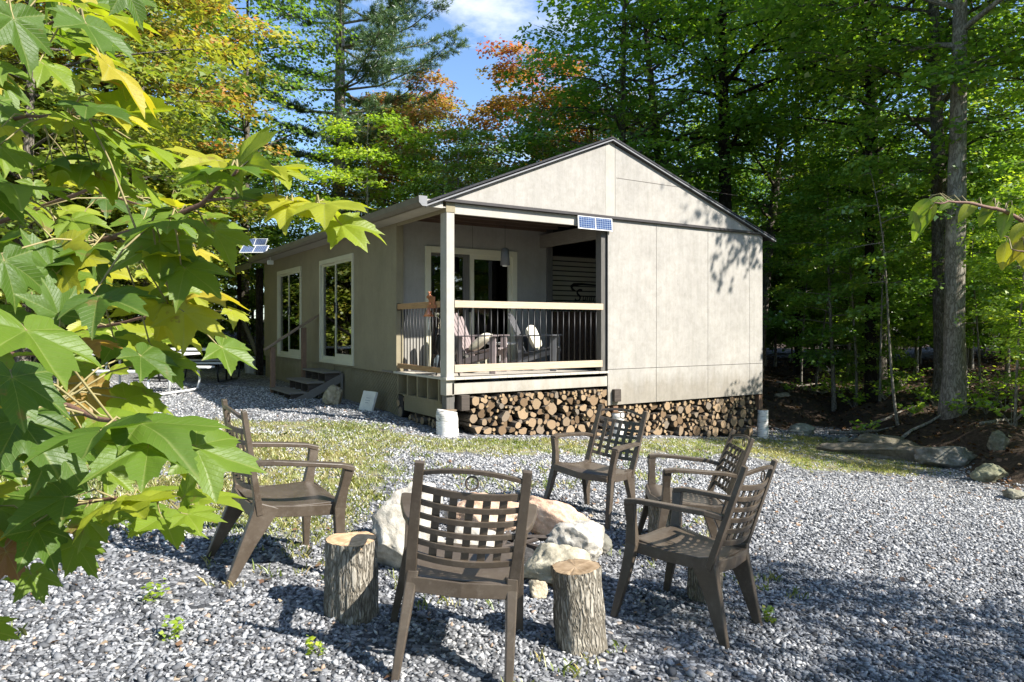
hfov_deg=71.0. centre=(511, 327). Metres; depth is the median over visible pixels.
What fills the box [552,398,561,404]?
firewood log
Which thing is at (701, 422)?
firewood log
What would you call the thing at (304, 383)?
wooden steps
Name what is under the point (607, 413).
firewood log
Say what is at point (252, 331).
shrub
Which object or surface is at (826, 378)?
woodland plant
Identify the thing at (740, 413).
firewood log
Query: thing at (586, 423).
firewood log
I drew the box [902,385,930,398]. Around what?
woodland plant
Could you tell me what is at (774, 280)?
understory shrub
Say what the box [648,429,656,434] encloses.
firewood log
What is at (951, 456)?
bank rock
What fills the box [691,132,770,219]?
forest tree
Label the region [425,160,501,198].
maple tree
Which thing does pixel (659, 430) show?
firewood log
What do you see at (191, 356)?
woodland plant
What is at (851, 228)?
sapling
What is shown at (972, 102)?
maple tree
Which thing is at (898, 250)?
sapling
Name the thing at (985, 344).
understory shrub
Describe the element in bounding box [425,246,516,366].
sliding door
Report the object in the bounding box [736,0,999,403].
maple tree
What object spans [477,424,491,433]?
firewood log
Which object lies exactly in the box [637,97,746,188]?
forest tree
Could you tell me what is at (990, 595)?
gravel
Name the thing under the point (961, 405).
woodland plant
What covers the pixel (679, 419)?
firewood log
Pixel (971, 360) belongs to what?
forest tree
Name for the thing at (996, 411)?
woodland plant
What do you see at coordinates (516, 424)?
firewood log
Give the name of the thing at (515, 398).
firewood log
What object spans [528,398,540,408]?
firewood log
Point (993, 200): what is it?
forest tree
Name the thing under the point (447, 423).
concrete pier
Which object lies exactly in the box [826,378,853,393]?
woodland plant
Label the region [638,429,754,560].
patio armchair
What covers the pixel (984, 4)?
forest edge tree
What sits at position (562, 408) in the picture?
firewood log
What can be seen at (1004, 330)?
understory shrub
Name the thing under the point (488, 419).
firewood log
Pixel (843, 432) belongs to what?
fallen branch
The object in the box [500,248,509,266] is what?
hanging lantern
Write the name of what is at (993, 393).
woodland plant
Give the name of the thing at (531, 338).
pillow
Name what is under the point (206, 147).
maple tree
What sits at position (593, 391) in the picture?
firewood log
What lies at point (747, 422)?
firewood log
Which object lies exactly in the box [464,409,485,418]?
firewood log
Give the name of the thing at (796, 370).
maple tree
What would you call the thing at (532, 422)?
firewood log
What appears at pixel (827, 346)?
understory shrub
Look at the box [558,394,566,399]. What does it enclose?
firewood log
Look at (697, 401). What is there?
firewood log
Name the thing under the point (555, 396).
firewood log
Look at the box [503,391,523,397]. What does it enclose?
firewood log
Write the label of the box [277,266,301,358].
sliding window
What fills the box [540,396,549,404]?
firewood log
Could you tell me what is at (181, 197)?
maple tree
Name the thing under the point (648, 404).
firewood log
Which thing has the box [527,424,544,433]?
firewood log
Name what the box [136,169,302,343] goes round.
maple tree
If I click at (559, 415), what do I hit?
firewood log
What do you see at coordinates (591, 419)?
firewood log
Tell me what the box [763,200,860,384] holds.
sapling
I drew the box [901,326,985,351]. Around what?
understory shrub
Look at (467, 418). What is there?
firewood log
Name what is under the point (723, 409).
firewood log
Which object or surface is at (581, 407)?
firewood log
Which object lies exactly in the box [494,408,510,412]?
firewood log
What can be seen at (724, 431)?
firewood log
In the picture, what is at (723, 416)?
firewood log
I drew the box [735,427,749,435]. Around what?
firewood log
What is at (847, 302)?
understory shrub
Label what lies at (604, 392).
firewood log
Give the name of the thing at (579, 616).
tree stump
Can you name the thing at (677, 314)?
cabin
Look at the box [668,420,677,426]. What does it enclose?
firewood log
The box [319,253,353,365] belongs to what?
sliding window
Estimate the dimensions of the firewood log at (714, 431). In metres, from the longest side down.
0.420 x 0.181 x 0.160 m
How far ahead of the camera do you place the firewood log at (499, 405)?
10.39 m
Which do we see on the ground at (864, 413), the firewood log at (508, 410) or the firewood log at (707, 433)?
the firewood log at (707, 433)
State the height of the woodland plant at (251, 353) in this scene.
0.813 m
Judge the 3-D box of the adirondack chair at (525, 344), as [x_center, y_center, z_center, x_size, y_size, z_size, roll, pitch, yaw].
[0.349,0.225,11.854,0.910,0.960,0.810,0,0,10]
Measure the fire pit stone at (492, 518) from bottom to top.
0.326 m
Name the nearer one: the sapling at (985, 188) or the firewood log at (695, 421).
the firewood log at (695, 421)
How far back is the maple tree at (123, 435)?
0.86 m
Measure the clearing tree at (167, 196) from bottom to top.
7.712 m
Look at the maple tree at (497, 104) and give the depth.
26.14 m
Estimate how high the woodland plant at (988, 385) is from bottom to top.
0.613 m
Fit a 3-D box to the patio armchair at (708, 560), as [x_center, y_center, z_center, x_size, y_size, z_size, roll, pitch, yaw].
[1.053,1.178,4.015,0.692,0.938,0.669,3,-2,39]
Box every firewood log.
[398,407,413,416]
[420,416,430,424]
[457,412,477,422]
[459,407,475,412]
[462,423,482,433]
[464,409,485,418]
[470,396,478,405]
[470,403,483,408]
[474,418,486,424]
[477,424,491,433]
[483,399,494,408]
[483,407,490,412]
[483,416,491,422]
[486,420,497,425]
[486,425,505,434]
[491,409,509,421]
[494,403,503,408]
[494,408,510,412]
[499,396,506,404]
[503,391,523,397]
[506,404,519,410]
[506,426,514,432]
[507,420,520,428]
[510,395,517,401]
[510,406,527,419]
[514,398,527,406]
[515,417,535,427]
[515,426,526,434]
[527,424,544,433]
[528,390,543,399]
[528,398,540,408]
[528,409,544,414]
[528,411,535,417]
[529,417,541,424]
[534,417,546,423]
[536,390,553,397]
[536,413,548,418]
[539,390,558,398]
[539,405,548,409]
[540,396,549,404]
[541,402,556,414]
[543,419,555,429]
[544,428,555,434]
[549,415,556,419]
[549,417,569,425]
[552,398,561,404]
[553,412,564,417]
[553,425,574,432]
[555,404,567,411]
[556,411,570,416]
[557,389,569,395]
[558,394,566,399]
[560,397,572,404]
[566,388,582,393]
[568,408,578,414]
[569,414,578,423]
[572,403,586,410]
[573,414,585,420]
[574,423,585,431]
[575,394,597,405]
[576,394,585,400]
[578,420,589,426]
[579,388,595,393]
[579,408,592,416]
[584,413,594,421]
[585,425,592,432]
[590,387,606,396]
[595,403,604,414]
[601,411,610,416]
[638,403,651,406]
[644,425,650,431]
[646,402,657,409]
[648,401,669,409]
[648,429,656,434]
[649,413,655,419]
[650,409,665,417]
[651,426,661,434]
[660,420,669,428]
[664,414,676,420]
[664,425,683,435]
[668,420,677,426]
[671,406,682,412]
[673,400,685,405]
[676,416,682,423]
[682,405,690,413]
[684,418,697,423]
[686,399,700,404]
[690,412,698,417]
[690,425,699,435]
[691,402,710,409]
[691,406,703,412]
[695,419,703,425]
[700,430,710,436]
[707,414,714,418]
[710,427,717,436]
[711,403,720,411]
[712,397,723,404]
[713,419,725,427]
[715,412,727,420]
[717,396,733,401]
[717,405,726,412]
[718,428,727,433]
[725,403,732,407]
[725,416,736,425]
[734,408,745,417]
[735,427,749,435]
[736,418,743,427]
[738,399,744,405]
[744,418,750,425]
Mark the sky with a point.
(489, 18)
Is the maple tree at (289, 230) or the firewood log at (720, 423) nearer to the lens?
the firewood log at (720, 423)
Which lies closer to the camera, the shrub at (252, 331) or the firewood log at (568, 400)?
the firewood log at (568, 400)
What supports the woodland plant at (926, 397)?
on the ground at (864, 413)
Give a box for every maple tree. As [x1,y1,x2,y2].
[0,0,299,361]
[0,0,386,641]
[0,100,150,362]
[1,0,297,322]
[34,127,258,363]
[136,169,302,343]
[215,175,314,342]
[286,109,437,231]
[288,90,456,240]
[299,68,494,222]
[390,122,514,198]
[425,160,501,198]
[444,34,612,188]
[488,116,588,378]
[490,0,809,203]
[491,0,752,198]
[524,85,676,170]
[581,0,889,210]
[667,0,929,379]
[681,0,1023,405]
[694,16,896,374]
[734,0,1006,386]
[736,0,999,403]
[739,0,1023,419]
[885,0,1023,227]
[967,1,1023,205]
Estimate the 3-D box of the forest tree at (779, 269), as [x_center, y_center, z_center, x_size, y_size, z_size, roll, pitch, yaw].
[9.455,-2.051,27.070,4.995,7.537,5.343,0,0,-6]
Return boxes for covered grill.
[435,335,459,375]
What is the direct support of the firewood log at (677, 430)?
on the ground at (864, 413)
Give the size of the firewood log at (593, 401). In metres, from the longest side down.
0.420 x 0.197 x 0.190 m
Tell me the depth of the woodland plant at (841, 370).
23.11 m
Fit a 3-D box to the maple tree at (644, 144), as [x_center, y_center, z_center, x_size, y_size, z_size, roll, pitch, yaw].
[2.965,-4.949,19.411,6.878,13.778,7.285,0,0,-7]
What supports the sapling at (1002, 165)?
on the ground at (864, 413)
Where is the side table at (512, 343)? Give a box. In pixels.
[487,342,523,362]
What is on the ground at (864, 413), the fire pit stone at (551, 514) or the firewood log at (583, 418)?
the fire pit stone at (551, 514)
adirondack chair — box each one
[454,313,508,373]
[507,313,562,370]
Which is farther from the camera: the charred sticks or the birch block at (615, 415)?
the birch block at (615, 415)
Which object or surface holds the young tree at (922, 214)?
on the ground at (864, 413)
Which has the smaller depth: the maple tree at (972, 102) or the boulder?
the boulder
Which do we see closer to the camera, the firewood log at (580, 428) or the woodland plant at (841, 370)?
the firewood log at (580, 428)
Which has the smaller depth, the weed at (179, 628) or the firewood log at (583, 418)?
the weed at (179, 628)
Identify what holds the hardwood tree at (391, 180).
on the ground at (864, 413)
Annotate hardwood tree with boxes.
[22,0,233,363]
[135,0,357,365]
[208,138,328,294]
[351,126,437,211]
[443,134,530,180]
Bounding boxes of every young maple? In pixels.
[762,166,932,410]
[856,127,1023,389]
[932,83,1023,327]
[953,172,1023,387]
[991,196,1022,284]
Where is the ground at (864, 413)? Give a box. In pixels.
[0,321,1023,681]
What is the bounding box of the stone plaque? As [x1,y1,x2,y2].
[358,391,377,411]
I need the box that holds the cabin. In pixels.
[229,136,775,417]
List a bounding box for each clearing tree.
[0,2,91,238]
[1,98,195,329]
[14,61,225,319]
[85,2,294,205]
[358,126,434,206]
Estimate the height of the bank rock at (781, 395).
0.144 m
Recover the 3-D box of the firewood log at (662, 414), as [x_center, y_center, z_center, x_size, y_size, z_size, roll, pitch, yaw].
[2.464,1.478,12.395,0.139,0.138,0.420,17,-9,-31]
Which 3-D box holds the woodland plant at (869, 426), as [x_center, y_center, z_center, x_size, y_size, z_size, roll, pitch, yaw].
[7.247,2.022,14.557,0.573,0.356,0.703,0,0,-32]
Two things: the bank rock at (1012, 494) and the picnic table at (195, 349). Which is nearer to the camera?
the bank rock at (1012, 494)
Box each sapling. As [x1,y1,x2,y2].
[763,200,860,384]
[778,148,923,405]
[784,169,889,394]
[808,154,959,425]
[816,180,931,402]
[916,180,1022,396]
[951,156,1023,425]
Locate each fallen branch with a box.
[776,381,820,386]
[803,387,851,393]
[828,426,893,433]
[864,405,933,428]
[901,414,940,437]
[979,418,1012,425]
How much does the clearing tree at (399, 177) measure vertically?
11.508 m
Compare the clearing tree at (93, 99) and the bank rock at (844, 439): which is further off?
the clearing tree at (93, 99)
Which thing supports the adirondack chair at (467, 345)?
on the cabin
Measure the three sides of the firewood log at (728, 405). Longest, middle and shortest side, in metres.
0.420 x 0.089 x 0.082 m
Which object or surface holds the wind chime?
hanging from the cabin
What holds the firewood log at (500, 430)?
on the ground at (864, 413)
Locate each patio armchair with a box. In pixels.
[206,399,354,585]
[390,460,536,681]
[543,404,647,529]
[610,459,777,648]
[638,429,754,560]
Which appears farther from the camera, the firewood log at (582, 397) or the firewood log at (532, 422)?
the firewood log at (582, 397)
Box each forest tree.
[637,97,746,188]
[687,167,785,271]
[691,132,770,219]
[716,158,789,218]
[732,177,822,365]
[746,149,864,361]
[771,151,930,374]
[778,178,931,376]
[804,106,913,363]
[840,166,996,371]
[904,144,1021,368]
[924,143,1023,377]
[930,78,1023,360]
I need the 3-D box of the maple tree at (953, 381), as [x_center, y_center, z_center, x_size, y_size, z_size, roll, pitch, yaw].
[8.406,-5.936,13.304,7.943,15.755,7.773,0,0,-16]
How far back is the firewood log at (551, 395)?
10.87 m
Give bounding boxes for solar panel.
[239,245,268,258]
[242,238,267,245]
[577,215,612,231]
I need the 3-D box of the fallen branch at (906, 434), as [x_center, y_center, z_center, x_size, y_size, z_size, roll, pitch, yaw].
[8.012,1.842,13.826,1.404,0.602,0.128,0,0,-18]
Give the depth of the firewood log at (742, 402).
13.33 m
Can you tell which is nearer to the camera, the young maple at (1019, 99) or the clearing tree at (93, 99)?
the young maple at (1019, 99)
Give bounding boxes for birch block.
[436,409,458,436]
[611,411,623,436]
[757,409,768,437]
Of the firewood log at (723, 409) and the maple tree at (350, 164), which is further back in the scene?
the maple tree at (350, 164)
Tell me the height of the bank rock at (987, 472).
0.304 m
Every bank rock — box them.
[774,392,790,397]
[787,423,815,434]
[815,442,976,461]
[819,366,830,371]
[838,437,848,442]
[849,433,919,445]
[914,446,975,467]
[970,463,1008,481]
[986,430,1009,451]
[1002,488,1023,499]
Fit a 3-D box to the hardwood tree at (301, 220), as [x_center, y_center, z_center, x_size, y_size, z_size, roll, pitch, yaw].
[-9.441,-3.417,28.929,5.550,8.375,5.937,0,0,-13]
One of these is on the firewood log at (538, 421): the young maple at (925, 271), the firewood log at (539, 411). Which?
the firewood log at (539, 411)
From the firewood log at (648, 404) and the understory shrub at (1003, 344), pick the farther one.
the understory shrub at (1003, 344)
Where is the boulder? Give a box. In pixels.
[322,384,342,404]
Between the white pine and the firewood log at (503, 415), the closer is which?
the firewood log at (503, 415)
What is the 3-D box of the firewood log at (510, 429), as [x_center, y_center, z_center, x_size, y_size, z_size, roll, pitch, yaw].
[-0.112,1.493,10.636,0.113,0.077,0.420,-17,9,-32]
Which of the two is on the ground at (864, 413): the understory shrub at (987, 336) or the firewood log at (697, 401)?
the understory shrub at (987, 336)
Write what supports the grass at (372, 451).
on the ground at (864, 413)
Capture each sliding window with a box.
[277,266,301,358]
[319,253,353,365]
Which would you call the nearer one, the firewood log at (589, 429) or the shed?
the firewood log at (589, 429)
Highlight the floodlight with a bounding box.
[267,257,273,264]
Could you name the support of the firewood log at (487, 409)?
on the firewood log
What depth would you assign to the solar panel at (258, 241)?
17.85 m
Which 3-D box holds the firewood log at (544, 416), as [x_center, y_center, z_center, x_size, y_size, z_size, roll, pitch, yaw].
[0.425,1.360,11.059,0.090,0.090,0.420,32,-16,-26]
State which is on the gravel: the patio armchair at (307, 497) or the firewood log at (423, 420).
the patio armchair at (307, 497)
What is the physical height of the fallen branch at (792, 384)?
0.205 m
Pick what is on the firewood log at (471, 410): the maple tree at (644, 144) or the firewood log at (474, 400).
the firewood log at (474, 400)
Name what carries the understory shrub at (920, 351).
on the ground at (864, 413)
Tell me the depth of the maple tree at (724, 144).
18.83 m
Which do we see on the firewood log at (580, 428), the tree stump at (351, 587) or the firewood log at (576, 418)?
the firewood log at (576, 418)
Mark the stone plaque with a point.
(368, 400)
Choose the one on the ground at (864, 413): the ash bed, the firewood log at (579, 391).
the ash bed
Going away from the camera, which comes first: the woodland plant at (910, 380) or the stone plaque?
the stone plaque
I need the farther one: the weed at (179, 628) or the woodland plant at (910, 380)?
the woodland plant at (910, 380)
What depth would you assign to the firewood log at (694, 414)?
12.59 m
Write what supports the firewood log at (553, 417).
on the firewood log at (550, 424)
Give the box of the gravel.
[0,377,1023,681]
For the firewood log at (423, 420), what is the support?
on the ground at (864, 413)
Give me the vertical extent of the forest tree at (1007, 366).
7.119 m
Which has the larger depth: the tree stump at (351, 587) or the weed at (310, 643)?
the tree stump at (351, 587)
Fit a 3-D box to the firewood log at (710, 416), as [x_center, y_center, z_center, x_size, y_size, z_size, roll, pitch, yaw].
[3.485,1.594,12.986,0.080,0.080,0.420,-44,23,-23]
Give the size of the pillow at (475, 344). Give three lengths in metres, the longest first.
0.420 x 0.380 x 0.120 m
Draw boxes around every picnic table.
[91,352,214,394]
[158,348,239,382]
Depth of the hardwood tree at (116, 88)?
19.78 m
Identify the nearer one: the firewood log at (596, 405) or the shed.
the firewood log at (596, 405)
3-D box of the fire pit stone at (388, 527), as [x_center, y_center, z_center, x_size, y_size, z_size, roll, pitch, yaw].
[-0.615,1.328,4.405,0.495,0.481,0.327,0,0,5]
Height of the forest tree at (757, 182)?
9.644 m
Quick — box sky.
[40,0,1023,328]
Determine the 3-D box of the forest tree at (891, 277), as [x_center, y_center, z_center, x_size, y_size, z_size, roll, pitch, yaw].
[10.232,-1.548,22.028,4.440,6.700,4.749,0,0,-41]
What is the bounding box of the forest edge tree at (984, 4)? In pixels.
[962,0,1022,12]
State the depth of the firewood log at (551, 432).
10.89 m
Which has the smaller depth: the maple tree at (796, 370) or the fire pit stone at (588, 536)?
the fire pit stone at (588, 536)
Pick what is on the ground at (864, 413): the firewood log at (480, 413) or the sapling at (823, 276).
the sapling at (823, 276)
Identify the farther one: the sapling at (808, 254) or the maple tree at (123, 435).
the sapling at (808, 254)
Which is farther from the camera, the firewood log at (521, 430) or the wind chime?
the firewood log at (521, 430)
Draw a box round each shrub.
[115,276,225,351]
[214,228,295,346]
[738,200,843,366]
[756,221,805,350]
[768,226,848,360]
[771,238,887,364]
[826,259,931,360]
[828,301,932,388]
[858,209,999,364]
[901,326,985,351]
[908,244,1015,363]
[968,225,1017,355]
[979,332,999,355]
[982,284,1023,394]
[989,273,1023,365]
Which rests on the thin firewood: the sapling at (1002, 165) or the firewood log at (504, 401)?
the firewood log at (504, 401)
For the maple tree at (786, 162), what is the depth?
19.49 m
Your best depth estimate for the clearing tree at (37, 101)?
18.79 m
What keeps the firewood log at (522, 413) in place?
on the thin firewood
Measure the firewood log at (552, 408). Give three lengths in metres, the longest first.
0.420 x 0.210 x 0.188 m
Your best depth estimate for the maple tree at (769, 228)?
21.58 m
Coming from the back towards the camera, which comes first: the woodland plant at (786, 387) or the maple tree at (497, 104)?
the maple tree at (497, 104)
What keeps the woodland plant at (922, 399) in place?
on the ground at (864, 413)
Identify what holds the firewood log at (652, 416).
on the firewood log
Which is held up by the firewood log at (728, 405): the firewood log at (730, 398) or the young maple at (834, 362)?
the firewood log at (730, 398)
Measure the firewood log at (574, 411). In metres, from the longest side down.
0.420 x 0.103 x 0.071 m
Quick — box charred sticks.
[502,531,549,548]
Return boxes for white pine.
[221,0,471,213]
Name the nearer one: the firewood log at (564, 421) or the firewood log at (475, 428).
the firewood log at (475, 428)
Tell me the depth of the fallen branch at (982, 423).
12.44 m
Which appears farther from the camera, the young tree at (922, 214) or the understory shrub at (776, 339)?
the understory shrub at (776, 339)
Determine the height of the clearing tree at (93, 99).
8.997 m
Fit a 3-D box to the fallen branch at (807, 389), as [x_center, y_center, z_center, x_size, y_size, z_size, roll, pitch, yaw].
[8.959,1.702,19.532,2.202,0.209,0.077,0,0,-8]
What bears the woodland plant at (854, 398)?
on the ground at (864, 413)
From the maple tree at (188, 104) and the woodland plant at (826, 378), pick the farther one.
the woodland plant at (826, 378)
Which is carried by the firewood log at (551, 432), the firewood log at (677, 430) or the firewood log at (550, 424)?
the firewood log at (550, 424)
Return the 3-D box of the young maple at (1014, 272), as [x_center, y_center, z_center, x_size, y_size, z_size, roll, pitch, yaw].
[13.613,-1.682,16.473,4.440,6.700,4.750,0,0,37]
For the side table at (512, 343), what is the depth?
11.64 m
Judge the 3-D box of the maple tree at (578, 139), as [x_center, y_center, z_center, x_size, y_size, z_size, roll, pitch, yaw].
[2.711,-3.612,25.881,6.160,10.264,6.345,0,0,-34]
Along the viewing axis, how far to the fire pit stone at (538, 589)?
4.08 m
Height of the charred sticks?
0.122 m
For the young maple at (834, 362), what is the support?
on the ground at (864, 413)
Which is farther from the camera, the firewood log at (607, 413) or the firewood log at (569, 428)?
the firewood log at (607, 413)
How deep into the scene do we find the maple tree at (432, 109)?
24.05 m
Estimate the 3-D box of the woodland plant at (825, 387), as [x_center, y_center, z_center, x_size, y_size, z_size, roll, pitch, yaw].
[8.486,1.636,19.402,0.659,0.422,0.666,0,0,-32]
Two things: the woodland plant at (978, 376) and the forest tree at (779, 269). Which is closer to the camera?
the woodland plant at (978, 376)
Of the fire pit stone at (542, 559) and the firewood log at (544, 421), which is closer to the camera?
the fire pit stone at (542, 559)
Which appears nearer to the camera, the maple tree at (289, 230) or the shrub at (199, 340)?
the shrub at (199, 340)
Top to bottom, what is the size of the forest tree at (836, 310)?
7.956 m
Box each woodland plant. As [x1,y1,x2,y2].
[168,332,216,358]
[198,337,253,367]
[241,343,263,363]
[782,381,799,391]
[795,377,826,394]
[810,372,840,386]
[811,379,836,394]
[816,362,850,374]
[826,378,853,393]
[837,381,862,392]
[837,392,869,406]
[843,381,886,396]
[849,420,881,433]
[868,380,902,399]
[889,366,930,388]
[896,401,927,416]
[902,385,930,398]
[907,383,931,401]
[920,388,939,405]
[941,393,987,415]
[967,377,1023,411]
[967,381,996,402]
[967,393,1009,414]
[968,366,995,385]
[968,369,1021,394]
[977,366,1023,401]
[978,398,1023,425]
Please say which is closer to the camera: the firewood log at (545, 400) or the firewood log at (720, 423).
the firewood log at (545, 400)
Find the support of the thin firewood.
on the ground at (864, 413)
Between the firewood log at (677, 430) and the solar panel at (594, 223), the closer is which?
the solar panel at (594, 223)
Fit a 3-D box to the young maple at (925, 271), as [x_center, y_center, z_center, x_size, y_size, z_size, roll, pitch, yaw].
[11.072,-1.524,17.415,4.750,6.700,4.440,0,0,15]
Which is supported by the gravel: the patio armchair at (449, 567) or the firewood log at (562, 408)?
the patio armchair at (449, 567)
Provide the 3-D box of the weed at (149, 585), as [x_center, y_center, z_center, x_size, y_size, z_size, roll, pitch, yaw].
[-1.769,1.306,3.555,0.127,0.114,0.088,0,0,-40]
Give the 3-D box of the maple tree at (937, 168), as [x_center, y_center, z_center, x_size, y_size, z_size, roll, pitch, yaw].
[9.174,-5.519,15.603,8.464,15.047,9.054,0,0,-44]
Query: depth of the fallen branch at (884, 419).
15.07 m
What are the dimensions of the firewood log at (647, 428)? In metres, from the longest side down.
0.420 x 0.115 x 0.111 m
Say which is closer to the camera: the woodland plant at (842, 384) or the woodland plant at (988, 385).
the woodland plant at (988, 385)
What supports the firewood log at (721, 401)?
on the firewood log at (723, 409)
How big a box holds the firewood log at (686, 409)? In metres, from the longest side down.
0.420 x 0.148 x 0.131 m
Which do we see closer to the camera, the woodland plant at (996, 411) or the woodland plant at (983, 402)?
the woodland plant at (996, 411)
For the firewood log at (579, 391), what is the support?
on the firewood log at (582, 397)
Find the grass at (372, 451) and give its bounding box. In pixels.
[0,415,950,681]
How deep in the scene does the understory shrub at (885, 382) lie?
17.15 m
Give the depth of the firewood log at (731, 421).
13.15 m
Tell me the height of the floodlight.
0.190 m
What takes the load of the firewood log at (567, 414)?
on the firewood log at (564, 421)
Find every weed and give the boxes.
[140,578,169,601]
[158,615,184,640]
[305,634,326,655]
[761,605,776,622]
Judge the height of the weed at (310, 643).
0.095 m
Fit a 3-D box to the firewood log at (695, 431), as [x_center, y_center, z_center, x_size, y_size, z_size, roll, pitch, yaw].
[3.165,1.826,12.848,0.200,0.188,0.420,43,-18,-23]
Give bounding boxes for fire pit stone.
[371,504,445,568]
[381,481,442,521]
[444,492,518,531]
[454,526,495,546]
[518,495,589,534]
[524,543,590,583]
[528,580,547,599]
[544,520,604,560]
[601,533,611,554]
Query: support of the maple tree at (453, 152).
on the ground at (864, 413)
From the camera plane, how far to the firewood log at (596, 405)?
11.46 m
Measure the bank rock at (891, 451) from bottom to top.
0.301 m
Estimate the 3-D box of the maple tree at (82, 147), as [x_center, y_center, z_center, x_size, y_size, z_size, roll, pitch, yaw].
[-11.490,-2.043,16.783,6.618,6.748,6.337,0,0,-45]
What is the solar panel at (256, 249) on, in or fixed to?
attached to the cabin
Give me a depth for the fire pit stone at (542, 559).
4.31 m
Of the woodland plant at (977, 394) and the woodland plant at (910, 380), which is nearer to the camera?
the woodland plant at (977, 394)
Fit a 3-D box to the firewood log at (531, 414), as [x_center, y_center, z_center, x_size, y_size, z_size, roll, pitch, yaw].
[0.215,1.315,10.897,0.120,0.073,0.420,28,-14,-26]
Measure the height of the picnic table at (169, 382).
0.745 m
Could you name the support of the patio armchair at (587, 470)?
on the gravel
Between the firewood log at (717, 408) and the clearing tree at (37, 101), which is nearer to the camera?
the firewood log at (717, 408)
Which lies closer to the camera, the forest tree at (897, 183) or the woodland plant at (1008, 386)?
the woodland plant at (1008, 386)
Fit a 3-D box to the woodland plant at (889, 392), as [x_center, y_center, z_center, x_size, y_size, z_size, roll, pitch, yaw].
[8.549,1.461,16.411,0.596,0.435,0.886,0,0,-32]
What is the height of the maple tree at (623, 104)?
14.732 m
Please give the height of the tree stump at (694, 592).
0.384 m
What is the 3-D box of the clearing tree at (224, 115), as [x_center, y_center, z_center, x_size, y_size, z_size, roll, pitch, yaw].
[-12.951,-6.802,28.294,8.299,14.752,8.877,0,0,-30]
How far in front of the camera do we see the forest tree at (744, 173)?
28.08 m
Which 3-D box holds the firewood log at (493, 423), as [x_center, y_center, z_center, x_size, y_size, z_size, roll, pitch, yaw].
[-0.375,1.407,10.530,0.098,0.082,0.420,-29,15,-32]
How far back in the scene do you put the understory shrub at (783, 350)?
29.80 m
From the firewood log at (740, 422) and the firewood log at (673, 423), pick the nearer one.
the firewood log at (673, 423)
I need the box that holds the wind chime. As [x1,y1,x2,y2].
[423,291,435,329]
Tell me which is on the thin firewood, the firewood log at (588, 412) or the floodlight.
the firewood log at (588, 412)
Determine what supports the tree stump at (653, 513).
on the ground at (864, 413)
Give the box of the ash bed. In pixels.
[506,542,534,563]
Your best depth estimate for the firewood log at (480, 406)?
10.21 m
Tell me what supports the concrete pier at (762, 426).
on the ground at (864, 413)
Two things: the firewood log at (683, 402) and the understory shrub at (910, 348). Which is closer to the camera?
the firewood log at (683, 402)
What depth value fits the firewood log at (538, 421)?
10.74 m
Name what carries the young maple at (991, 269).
on the ground at (864, 413)
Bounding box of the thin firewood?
[458,387,756,435]
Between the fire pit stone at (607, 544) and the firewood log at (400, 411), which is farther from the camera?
the firewood log at (400, 411)
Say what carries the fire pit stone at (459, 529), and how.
on the ground at (864, 413)
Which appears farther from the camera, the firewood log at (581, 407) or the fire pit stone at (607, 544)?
the firewood log at (581, 407)
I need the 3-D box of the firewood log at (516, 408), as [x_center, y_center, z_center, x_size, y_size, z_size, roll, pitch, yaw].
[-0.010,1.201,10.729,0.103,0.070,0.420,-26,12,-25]
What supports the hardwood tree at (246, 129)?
on the ground at (864, 413)
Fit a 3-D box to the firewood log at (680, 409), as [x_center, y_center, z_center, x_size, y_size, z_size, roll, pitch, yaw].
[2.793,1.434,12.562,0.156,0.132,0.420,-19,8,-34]
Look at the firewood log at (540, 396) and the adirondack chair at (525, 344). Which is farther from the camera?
the adirondack chair at (525, 344)
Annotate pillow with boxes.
[469,333,490,350]
[525,325,541,349]
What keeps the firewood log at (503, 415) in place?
on the firewood log
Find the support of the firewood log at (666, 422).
on the thin firewood
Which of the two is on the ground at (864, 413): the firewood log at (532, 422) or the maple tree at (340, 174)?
the maple tree at (340, 174)
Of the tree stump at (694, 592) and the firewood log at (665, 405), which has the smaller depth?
the tree stump at (694, 592)
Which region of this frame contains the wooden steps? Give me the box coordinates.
[263,314,342,399]
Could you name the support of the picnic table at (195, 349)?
on the ground at (864, 413)
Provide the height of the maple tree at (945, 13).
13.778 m
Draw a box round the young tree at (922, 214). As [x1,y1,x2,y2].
[908,193,1023,270]
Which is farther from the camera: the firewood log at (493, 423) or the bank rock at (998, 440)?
the bank rock at (998, 440)
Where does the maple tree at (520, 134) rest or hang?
on the ground at (864, 413)
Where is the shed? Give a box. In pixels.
[479,255,595,394]
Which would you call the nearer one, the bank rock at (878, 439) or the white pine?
the bank rock at (878, 439)
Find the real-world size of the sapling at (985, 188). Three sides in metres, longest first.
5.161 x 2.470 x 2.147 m
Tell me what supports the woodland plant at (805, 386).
on the ground at (864, 413)
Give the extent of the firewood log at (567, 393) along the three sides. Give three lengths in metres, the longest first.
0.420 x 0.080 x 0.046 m
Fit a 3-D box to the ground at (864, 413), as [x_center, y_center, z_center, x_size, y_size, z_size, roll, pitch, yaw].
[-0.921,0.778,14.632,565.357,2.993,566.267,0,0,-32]
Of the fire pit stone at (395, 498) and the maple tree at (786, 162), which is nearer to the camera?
the fire pit stone at (395, 498)
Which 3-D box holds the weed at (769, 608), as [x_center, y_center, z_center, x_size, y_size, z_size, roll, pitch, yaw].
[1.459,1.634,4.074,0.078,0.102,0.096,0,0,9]
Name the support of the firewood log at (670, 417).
on the firewood log at (673, 423)
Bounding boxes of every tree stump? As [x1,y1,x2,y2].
[323,531,379,625]
[550,559,607,656]
[648,506,671,532]
[687,567,722,603]

